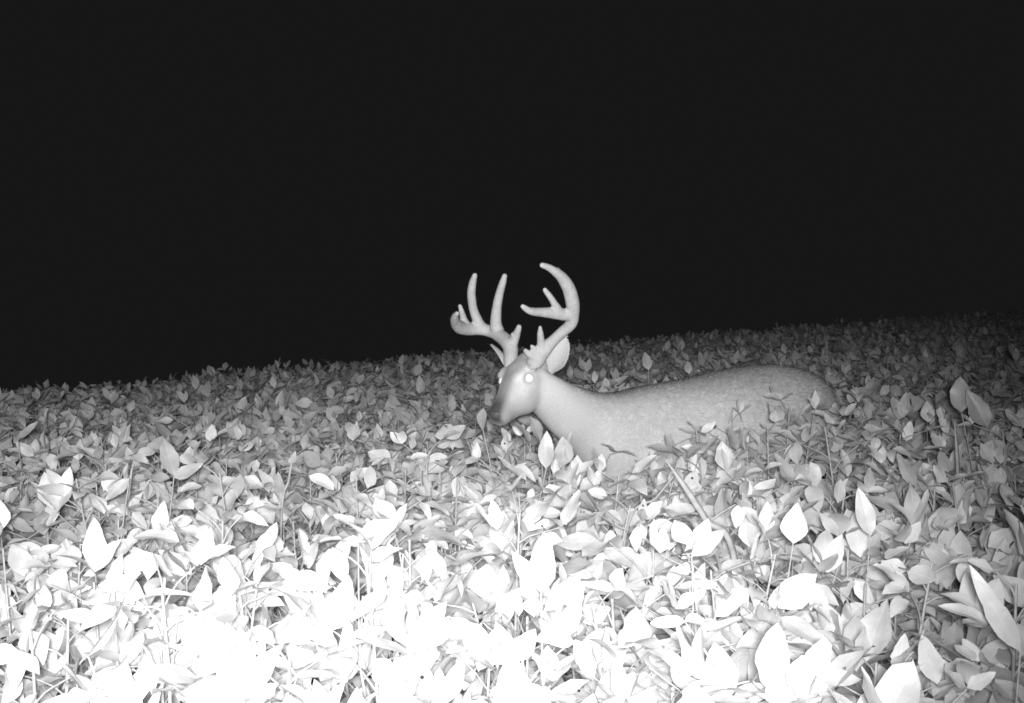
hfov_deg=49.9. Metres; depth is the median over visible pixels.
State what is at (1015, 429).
soybean plant
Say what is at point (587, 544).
soybean plant
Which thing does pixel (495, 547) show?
soybean plant
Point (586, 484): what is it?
soybean plant
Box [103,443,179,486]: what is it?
soybean plant
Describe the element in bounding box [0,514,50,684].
soybean plant
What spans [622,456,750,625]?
soybean plant
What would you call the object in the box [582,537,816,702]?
soybean plant
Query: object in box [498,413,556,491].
soybean plant
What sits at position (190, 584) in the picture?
soybean plant
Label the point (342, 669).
soybean plant
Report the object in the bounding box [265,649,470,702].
soybean plant
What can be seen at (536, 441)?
soybean plant
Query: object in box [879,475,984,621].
soybean plant
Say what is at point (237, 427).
soybean plant
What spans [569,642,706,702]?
soybean plant
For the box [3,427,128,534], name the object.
soybean plant
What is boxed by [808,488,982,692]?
soybean plant
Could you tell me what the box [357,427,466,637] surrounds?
soybean plant
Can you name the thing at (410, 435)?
soybean plant
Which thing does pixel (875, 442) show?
soybean plant
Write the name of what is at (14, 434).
soybean plant
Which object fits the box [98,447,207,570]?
soybean plant
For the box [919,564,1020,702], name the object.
soybean plant
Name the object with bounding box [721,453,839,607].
soybean plant
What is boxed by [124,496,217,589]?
soybean plant
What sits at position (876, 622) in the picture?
soybean plant
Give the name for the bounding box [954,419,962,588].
grass blade
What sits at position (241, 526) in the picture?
soybean plant
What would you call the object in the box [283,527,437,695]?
soybean plant
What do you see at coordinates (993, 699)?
soybean plant
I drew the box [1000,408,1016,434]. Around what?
soybean plant
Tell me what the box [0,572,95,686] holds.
soybean plant
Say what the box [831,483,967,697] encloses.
soybean plant
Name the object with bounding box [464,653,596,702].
soybean plant
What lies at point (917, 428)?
soybean plant
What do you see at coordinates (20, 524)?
soybean plant
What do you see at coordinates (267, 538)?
soybean plant
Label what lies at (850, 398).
soybean plant
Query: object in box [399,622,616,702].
soybean plant
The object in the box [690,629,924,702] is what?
soybean plant
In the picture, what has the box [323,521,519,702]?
soybean plant
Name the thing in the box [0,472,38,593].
soybean plant
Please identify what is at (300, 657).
soybean plant
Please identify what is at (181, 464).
soybean plant
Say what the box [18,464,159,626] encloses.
soybean plant
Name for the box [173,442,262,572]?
soybean plant
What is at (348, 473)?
soybean plant
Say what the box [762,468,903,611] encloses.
soybean plant
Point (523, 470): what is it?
soybean plant
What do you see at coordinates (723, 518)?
soybean plant
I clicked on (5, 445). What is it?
soybean plant
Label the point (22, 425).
soybean plant
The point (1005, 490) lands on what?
soybean plant
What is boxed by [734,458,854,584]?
soybean plant
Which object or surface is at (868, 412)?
soybean plant
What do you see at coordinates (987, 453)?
soybean plant
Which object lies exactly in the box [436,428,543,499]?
soybean plant
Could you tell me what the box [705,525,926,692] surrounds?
soybean plant
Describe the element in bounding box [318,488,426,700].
soybean plant
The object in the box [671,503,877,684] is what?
soybean plant
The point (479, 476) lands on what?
soybean plant
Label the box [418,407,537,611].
soybean plant
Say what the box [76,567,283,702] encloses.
soybean plant
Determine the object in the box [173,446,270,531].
soybean plant
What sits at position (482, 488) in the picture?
soybean plant
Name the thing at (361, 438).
soybean plant
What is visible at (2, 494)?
soybean plant
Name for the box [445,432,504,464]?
soybean plant
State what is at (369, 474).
soybean plant
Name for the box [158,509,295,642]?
soybean plant
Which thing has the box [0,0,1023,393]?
sky
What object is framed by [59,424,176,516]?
soybean plant
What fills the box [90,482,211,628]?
soybean plant
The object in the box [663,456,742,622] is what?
grass blade
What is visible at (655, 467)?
soybean plant
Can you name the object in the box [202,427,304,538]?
soybean plant
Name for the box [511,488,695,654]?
soybean plant
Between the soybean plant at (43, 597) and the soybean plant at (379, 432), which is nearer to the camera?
the soybean plant at (43, 597)
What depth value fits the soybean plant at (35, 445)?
4.05 m
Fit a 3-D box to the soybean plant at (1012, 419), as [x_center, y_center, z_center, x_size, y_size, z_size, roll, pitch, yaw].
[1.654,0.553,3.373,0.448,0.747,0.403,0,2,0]
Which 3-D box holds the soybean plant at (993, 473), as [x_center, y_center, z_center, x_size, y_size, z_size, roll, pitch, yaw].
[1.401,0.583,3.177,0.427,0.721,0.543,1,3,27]
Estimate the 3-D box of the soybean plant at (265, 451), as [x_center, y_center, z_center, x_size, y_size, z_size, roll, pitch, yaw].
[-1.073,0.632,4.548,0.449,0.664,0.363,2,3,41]
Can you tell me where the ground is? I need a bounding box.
[17,452,1013,694]
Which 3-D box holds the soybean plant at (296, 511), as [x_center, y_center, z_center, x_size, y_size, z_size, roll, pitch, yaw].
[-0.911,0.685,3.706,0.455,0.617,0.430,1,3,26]
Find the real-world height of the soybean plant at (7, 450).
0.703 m
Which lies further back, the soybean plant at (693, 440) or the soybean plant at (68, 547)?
the soybean plant at (693, 440)
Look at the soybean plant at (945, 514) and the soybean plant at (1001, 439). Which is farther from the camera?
the soybean plant at (1001, 439)
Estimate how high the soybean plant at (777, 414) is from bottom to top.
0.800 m
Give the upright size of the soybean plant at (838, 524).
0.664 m
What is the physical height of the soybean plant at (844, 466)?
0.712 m
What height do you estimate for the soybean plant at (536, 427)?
0.807 m
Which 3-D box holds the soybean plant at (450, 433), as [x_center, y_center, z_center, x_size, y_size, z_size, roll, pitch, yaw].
[-0.182,0.605,3.186,0.508,0.772,0.382,1,3,24]
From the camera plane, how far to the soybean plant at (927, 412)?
3.76 m
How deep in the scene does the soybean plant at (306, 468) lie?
4.27 m
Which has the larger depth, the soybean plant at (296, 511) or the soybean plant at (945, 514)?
the soybean plant at (296, 511)
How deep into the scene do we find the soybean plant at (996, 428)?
3.53 m
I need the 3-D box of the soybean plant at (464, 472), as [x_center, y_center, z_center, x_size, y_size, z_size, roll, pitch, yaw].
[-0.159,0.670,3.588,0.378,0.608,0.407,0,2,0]
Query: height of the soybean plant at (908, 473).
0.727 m
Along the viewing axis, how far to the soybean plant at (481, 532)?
2.63 m
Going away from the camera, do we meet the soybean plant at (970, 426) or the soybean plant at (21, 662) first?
the soybean plant at (21, 662)
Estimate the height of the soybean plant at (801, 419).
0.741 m
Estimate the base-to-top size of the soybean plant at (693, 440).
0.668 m
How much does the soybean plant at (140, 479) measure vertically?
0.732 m
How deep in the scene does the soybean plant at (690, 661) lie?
1.58 m
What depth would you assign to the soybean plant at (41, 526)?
2.86 m
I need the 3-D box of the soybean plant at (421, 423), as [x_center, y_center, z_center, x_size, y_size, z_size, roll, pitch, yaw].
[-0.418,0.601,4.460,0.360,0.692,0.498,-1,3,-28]
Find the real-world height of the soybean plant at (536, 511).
0.710 m
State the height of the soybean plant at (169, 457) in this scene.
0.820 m
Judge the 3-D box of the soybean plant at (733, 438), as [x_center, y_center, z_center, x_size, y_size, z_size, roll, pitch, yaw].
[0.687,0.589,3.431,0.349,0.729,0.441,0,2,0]
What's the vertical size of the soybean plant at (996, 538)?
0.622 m
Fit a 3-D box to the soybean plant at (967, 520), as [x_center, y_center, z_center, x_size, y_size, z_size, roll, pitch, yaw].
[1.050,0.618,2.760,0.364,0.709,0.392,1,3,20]
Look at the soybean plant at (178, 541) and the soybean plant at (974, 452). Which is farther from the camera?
the soybean plant at (974, 452)
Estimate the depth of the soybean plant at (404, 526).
2.49 m
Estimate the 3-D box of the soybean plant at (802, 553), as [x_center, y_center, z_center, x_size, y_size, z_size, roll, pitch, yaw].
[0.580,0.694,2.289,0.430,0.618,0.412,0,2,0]
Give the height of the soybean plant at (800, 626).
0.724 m
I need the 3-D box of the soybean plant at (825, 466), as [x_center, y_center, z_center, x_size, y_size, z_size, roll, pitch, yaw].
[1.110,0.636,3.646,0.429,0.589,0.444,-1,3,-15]
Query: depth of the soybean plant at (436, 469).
3.27 m
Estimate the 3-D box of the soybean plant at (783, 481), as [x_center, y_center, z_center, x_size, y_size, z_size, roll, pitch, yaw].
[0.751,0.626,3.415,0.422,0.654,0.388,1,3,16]
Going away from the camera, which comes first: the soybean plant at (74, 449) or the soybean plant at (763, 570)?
the soybean plant at (763, 570)
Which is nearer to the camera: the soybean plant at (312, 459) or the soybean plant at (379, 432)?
the soybean plant at (312, 459)
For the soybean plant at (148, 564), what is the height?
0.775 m
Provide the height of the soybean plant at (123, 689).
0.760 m
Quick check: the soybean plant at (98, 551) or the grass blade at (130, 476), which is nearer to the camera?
the soybean plant at (98, 551)
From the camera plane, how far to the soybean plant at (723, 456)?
2.81 m
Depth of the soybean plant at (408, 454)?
3.99 m
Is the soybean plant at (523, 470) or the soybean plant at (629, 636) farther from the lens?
the soybean plant at (523, 470)
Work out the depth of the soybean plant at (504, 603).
2.03 m
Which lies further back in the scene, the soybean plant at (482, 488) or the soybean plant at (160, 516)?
the soybean plant at (482, 488)
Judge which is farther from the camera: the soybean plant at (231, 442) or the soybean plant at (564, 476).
the soybean plant at (231, 442)
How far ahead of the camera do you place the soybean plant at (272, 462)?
3.75 m
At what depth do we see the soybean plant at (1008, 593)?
1.91 m
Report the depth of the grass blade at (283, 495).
2.82 m
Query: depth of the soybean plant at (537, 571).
1.63 m
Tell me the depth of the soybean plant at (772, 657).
1.47 m
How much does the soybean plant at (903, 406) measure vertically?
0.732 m
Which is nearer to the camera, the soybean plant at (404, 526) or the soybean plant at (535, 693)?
the soybean plant at (535, 693)
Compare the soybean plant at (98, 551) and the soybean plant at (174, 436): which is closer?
the soybean plant at (98, 551)
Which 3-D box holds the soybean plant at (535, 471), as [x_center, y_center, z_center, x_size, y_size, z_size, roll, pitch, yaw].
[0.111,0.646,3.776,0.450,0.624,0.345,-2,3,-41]
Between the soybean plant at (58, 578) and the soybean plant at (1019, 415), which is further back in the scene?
the soybean plant at (1019, 415)
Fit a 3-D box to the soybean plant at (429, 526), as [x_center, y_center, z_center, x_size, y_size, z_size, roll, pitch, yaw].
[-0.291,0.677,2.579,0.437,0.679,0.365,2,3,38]
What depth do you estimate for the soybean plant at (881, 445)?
3.67 m
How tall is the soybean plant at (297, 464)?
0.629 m
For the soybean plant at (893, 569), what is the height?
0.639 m
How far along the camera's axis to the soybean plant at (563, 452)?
3.58 m
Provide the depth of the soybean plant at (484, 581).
2.26 m
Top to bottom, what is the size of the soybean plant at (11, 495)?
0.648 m
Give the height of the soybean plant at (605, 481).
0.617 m
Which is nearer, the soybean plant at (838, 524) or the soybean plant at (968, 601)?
the soybean plant at (968, 601)
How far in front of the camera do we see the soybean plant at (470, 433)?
4.56 m
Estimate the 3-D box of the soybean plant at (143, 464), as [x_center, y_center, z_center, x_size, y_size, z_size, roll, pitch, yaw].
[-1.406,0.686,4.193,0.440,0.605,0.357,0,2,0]
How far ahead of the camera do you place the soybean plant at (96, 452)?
3.41 m
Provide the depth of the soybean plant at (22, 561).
2.21 m
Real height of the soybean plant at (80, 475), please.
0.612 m
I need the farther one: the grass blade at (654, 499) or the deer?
the deer
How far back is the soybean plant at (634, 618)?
1.98 m
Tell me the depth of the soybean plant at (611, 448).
3.57 m
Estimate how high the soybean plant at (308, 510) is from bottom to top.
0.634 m
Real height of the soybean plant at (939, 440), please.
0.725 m
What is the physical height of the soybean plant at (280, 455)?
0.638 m
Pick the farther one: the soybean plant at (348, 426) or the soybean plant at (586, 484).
the soybean plant at (348, 426)
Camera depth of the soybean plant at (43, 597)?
1.89 m
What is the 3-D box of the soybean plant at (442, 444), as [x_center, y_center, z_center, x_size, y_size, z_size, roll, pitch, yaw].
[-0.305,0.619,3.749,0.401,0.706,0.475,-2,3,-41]
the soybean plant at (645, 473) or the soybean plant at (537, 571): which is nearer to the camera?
the soybean plant at (537, 571)
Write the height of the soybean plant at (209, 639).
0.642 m
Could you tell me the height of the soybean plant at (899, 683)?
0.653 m
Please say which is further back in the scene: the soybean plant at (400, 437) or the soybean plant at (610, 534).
the soybean plant at (400, 437)
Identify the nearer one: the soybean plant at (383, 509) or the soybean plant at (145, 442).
the soybean plant at (383, 509)
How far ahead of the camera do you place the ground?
4.02 m
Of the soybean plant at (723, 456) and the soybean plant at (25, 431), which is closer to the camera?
the soybean plant at (723, 456)
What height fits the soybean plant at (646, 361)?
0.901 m
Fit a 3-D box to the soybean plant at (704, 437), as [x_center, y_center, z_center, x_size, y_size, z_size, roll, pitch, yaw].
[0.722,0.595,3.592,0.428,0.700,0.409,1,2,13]
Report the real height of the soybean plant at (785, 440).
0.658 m
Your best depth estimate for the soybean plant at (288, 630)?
1.93 m
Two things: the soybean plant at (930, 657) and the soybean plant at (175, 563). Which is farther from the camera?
the soybean plant at (175, 563)
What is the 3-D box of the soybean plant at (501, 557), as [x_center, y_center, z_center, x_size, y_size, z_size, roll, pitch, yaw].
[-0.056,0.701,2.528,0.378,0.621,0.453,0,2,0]
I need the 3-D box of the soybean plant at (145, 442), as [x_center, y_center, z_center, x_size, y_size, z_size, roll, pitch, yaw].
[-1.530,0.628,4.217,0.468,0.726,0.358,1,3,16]
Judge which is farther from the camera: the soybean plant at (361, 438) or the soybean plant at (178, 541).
the soybean plant at (361, 438)
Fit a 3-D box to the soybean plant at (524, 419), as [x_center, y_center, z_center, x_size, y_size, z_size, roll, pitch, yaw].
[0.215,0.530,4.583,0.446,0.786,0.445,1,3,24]
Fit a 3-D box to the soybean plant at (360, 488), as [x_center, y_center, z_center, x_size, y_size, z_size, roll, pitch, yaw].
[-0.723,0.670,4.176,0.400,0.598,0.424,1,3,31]
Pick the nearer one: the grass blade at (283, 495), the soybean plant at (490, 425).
the grass blade at (283, 495)
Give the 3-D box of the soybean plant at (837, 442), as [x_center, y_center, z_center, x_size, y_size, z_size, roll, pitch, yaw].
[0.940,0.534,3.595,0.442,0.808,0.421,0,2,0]
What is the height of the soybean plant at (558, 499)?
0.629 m
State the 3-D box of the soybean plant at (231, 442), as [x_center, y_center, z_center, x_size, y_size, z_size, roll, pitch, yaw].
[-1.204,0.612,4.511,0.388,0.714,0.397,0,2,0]
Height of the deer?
1.238 m
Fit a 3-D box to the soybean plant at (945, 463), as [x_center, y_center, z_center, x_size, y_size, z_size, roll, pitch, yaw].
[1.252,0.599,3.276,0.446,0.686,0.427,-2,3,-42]
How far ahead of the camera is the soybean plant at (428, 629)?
1.81 m
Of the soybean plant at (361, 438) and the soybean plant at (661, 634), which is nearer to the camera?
the soybean plant at (661, 634)
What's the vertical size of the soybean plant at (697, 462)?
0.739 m
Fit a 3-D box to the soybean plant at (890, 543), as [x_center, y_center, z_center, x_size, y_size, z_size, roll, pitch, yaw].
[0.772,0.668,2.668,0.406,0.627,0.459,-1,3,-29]
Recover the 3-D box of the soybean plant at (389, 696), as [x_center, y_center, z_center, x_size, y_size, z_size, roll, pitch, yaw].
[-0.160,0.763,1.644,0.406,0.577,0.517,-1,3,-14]
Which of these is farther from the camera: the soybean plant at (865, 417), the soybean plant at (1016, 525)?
the soybean plant at (865, 417)
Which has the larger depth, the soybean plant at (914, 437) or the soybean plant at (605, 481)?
the soybean plant at (914, 437)
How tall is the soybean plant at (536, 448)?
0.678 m
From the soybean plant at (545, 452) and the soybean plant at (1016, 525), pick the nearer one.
the soybean plant at (1016, 525)
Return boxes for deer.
[450,262,841,574]
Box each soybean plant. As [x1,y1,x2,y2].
[0,421,70,592]
[0,427,43,484]
[0,431,34,498]
[0,436,39,532]
[0,439,70,515]
[0,467,74,614]
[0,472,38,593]
[0,478,92,695]
[0,481,33,681]
[0,500,89,692]
[0,503,78,637]
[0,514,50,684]
[0,537,138,692]
[0,544,160,689]
[0,546,146,694]
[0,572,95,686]
[0,575,159,702]
[0,592,133,702]
[0,638,39,702]
[2,408,85,524]
[2,460,80,613]
[2,493,44,565]
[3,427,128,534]
[4,446,113,529]
[5,518,184,702]
[8,463,147,631]
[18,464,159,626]
[25,456,102,536]
[38,478,200,627]
[42,529,249,702]
[50,445,159,569]
[56,472,172,629]
[57,439,129,523]
[57,447,192,535]
[59,420,184,482]
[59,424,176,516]
[62,553,191,702]
[66,446,98,479]
[67,445,159,569]
[70,506,220,680]
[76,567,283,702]
[82,526,218,668]
[87,581,160,702]
[90,441,247,585]
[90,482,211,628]
[95,527,261,674]
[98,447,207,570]
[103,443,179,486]
[104,433,186,514]
[107,437,202,597]
[115,432,151,462]
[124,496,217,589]
[133,498,319,702]
[139,424,251,578]
[139,428,245,516]
[139,457,177,516]
[140,453,185,516]
[142,522,342,702]
[147,543,336,702]
[153,414,237,483]
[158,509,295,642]
[162,557,337,702]
[166,454,300,621]
[170,678,344,702]
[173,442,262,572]
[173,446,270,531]
[178,416,263,498]
[178,603,363,702]
[179,412,263,466]
[181,469,303,533]
[194,615,389,702]
[198,466,304,613]
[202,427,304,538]
[208,473,315,571]
[212,426,285,478]
[213,445,317,617]
[216,488,366,679]
[229,501,361,697]
[233,430,320,531]
[240,451,317,615]
[243,458,355,567]
[248,466,360,618]
[248,530,355,689]
[250,493,413,679]
[256,444,353,565]
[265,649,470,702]
[268,426,363,566]
[268,519,451,702]
[270,466,412,684]
[271,519,432,702]
[275,440,372,537]
[275,442,362,483]
[279,421,393,542]
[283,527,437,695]
[289,451,384,545]
[295,452,367,567]
[303,439,391,534]
[315,495,462,702]
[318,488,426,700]
[318,490,463,700]
[321,411,375,489]
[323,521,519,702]
[332,497,490,702]
[333,426,417,496]
[334,424,408,472]
[339,451,448,661]
[344,425,513,625]
[348,686,421,702]
[349,426,414,500]
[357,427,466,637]
[360,473,459,594]
[364,408,442,469]
[364,438,437,509]
[380,431,478,508]
[382,428,465,502]
[392,418,450,500]
[394,471,509,614]
[395,511,519,693]
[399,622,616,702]
[401,402,470,464]
[401,586,579,702]
[406,434,489,500]
[410,466,518,556]
[411,510,509,678]
[413,473,487,558]
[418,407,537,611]
[422,460,528,612]
[428,429,475,474]
[430,521,581,680]
[431,473,592,702]
[432,438,536,508]
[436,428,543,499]
[437,456,575,624]
[443,475,627,681]
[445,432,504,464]
[446,511,567,696]
[447,404,508,468]
[447,590,600,702]
[453,433,529,523]
[454,431,581,684]
[461,416,598,657]
[461,532,670,702]
[462,435,559,519]
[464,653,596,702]
[465,546,634,678]
[467,426,576,532]
[472,484,571,682]
[484,454,579,523]
[485,422,606,510]
[488,430,551,483]
[489,565,717,702]
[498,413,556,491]
[502,426,551,491]
[511,454,572,495]
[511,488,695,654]
[513,679,591,702]
[515,455,623,646]
[515,463,651,687]
[515,482,621,655]
[518,387,589,484]
[519,563,711,702]
[534,437,557,486]
[551,447,665,668]
[553,434,588,492]
[556,507,719,688]
[567,443,648,557]
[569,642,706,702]
[574,658,757,702]
[575,515,739,635]
[578,467,714,582]
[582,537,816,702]
[587,613,875,702]
[594,456,666,535]
[598,383,632,392]
[602,450,711,620]
[602,504,787,656]
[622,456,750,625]
[622,519,786,702]
[632,521,816,701]
[635,441,720,497]
[642,352,651,383]
[644,585,911,700]
[645,496,771,639]
[646,420,761,540]
[649,479,783,564]
[651,434,716,499]
[655,477,819,652]
[663,484,790,614]
[668,502,838,702]
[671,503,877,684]
[678,426,774,583]
[687,426,794,545]
[689,398,779,517]
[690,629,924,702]
[692,441,811,619]
[699,449,815,588]
[700,643,832,702]
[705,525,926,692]
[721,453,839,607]
[731,405,833,586]
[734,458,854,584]
[735,390,861,543]
[747,386,830,589]
[747,651,920,702]
[755,623,818,702]
[757,543,909,697]
[760,489,889,662]
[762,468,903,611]
[772,509,912,689]
[773,403,880,543]
[774,511,922,675]
[782,426,857,508]
[783,415,900,603]
[784,403,839,483]
[789,626,981,702]
[798,434,913,605]
[800,416,895,535]
[804,454,881,549]
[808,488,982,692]
[816,558,1023,700]
[824,405,903,476]
[825,660,995,702]
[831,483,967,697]
[834,421,946,598]
[838,437,950,490]
[840,388,937,503]
[840,390,864,504]
[840,392,946,446]
[841,403,906,464]
[845,434,922,501]
[846,523,1014,644]
[850,453,986,631]
[854,437,997,602]
[855,465,1020,632]
[859,436,945,522]
[867,444,986,639]
[872,628,1023,702]
[875,460,998,660]
[878,416,1023,513]
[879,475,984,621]
[880,472,1016,621]
[886,410,969,481]
[893,419,949,481]
[903,540,1023,698]
[908,530,1023,693]
[912,431,1023,637]
[914,401,972,506]
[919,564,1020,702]
[920,377,1014,532]
[920,403,983,462]
[931,415,1015,486]
[932,557,1023,702]
[936,405,1021,534]
[940,432,1023,541]
[942,408,1023,528]
[946,442,1023,527]
[950,411,1010,447]
[957,408,1023,549]
[963,412,1022,531]
[967,432,1023,534]
[971,515,1023,615]
[982,575,1023,702]
[989,689,1022,702]
[993,410,1023,523]
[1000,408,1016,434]
[1002,505,1023,626]
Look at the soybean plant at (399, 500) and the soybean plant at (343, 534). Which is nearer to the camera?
the soybean plant at (343, 534)
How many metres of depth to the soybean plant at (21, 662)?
1.80 m
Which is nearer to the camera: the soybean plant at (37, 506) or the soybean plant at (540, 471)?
the soybean plant at (37, 506)
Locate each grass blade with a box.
[122,457,134,558]
[279,457,292,618]
[616,463,681,619]
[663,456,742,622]
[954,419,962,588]
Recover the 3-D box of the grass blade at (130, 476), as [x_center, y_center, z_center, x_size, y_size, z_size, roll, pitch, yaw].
[-0.957,0.645,2.738,0.053,0.776,0.022,2,3,39]
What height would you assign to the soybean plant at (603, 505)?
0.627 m
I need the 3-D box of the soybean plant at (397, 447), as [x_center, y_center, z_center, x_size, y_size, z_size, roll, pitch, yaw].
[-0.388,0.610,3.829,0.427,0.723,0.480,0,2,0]
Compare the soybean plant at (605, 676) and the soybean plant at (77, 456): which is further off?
the soybean plant at (77, 456)
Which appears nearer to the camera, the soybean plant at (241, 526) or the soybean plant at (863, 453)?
the soybean plant at (241, 526)
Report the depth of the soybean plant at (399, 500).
3.62 m
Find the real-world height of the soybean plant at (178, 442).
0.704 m
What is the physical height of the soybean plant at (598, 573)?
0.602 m
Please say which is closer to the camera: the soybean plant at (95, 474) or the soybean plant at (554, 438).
the soybean plant at (95, 474)
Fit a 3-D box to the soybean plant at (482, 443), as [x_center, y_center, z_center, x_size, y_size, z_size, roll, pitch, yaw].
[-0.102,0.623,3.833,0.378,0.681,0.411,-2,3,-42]
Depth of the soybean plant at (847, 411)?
3.75 m
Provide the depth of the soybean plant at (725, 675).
1.53 m
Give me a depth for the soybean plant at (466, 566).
2.82 m
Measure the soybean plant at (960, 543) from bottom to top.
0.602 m
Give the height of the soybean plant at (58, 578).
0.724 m
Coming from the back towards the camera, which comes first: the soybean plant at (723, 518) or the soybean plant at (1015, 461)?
the soybean plant at (1015, 461)
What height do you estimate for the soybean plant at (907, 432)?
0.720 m
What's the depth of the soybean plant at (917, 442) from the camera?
4.03 m
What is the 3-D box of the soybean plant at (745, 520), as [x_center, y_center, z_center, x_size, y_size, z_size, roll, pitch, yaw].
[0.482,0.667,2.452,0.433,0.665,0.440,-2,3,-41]
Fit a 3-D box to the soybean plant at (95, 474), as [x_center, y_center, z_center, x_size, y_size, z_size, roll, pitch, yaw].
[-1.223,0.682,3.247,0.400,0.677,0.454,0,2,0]
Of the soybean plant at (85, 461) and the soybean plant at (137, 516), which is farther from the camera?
the soybean plant at (85, 461)
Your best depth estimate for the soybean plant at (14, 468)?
3.78 m
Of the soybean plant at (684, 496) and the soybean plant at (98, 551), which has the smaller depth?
the soybean plant at (98, 551)
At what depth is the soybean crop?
6.90 m
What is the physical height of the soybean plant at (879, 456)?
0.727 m
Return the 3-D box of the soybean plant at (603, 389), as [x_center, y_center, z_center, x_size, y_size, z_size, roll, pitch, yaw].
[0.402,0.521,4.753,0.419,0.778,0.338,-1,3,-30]
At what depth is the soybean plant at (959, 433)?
3.68 m
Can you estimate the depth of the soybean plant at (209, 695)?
1.52 m
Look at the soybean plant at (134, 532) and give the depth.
2.75 m
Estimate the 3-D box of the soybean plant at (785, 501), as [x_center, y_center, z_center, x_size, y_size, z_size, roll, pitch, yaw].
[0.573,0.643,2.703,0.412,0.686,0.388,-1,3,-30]
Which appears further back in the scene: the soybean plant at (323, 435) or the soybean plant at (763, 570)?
the soybean plant at (323, 435)
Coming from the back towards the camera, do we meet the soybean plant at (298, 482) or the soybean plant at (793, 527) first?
the soybean plant at (298, 482)
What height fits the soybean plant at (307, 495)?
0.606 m
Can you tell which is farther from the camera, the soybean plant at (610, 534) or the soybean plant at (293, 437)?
the soybean plant at (293, 437)
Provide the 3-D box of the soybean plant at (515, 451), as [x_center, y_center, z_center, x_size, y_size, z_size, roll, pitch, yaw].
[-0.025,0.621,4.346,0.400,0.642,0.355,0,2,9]
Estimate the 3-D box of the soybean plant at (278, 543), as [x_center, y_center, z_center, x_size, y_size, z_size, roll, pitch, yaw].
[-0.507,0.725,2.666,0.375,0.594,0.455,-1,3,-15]
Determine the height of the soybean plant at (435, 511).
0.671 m
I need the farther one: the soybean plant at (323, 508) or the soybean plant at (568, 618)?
the soybean plant at (323, 508)
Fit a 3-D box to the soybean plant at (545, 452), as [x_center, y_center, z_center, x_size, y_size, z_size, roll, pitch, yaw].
[0.021,0.597,2.784,0.386,0.800,0.349,0,2,0]
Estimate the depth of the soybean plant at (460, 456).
4.06 m
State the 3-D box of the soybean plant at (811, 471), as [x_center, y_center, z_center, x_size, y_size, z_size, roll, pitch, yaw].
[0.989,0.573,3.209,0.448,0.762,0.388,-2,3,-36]
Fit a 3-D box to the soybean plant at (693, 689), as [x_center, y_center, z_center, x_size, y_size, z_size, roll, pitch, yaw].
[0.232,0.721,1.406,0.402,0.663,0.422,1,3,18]
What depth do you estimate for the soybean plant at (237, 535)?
3.42 m
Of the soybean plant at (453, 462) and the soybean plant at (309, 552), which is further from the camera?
the soybean plant at (453, 462)
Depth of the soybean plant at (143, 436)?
4.58 m
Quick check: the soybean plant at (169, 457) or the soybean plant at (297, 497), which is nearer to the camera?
the soybean plant at (169, 457)
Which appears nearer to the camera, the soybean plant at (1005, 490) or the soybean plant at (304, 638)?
the soybean plant at (304, 638)
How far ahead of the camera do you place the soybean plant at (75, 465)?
3.87 m
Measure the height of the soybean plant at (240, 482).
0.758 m
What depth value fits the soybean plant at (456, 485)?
3.01 m
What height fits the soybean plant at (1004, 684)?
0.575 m
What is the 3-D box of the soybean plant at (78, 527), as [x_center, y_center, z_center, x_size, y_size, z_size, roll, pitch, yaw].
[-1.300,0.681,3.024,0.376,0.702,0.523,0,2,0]
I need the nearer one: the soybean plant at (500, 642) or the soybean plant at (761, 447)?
the soybean plant at (500, 642)
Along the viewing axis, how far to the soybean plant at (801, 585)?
1.97 m
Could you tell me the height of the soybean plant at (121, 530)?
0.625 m
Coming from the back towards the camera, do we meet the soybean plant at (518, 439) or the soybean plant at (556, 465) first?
the soybean plant at (518, 439)
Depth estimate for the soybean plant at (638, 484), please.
2.89 m
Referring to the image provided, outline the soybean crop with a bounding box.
[0,305,1023,695]
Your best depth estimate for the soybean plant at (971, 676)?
1.46 m
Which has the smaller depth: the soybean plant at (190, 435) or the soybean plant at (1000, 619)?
the soybean plant at (1000, 619)
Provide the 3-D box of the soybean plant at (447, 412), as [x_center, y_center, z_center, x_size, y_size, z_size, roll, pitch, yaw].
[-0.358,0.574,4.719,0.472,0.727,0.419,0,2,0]
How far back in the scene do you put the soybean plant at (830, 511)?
2.94 m
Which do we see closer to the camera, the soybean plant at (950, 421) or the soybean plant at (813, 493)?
the soybean plant at (813, 493)
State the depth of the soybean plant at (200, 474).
3.32 m
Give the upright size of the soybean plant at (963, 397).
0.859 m
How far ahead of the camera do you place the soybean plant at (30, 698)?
1.78 m
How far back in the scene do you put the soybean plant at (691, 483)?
2.99 m
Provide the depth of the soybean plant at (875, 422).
4.20 m
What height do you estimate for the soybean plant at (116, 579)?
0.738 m
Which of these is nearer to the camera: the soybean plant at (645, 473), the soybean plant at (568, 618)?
the soybean plant at (568, 618)
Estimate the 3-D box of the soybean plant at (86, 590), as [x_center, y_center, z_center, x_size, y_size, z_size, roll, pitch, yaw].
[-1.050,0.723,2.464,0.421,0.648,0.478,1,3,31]
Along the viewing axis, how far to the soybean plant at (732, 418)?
3.74 m
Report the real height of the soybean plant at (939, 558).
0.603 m
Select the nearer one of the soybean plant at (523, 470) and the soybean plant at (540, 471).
the soybean plant at (523, 470)
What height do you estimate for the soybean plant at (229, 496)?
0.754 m
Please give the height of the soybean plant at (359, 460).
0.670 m
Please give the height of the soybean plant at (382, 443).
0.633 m
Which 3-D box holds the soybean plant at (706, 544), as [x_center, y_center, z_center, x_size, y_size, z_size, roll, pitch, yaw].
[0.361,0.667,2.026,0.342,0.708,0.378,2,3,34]
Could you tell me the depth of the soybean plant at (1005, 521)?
2.81 m

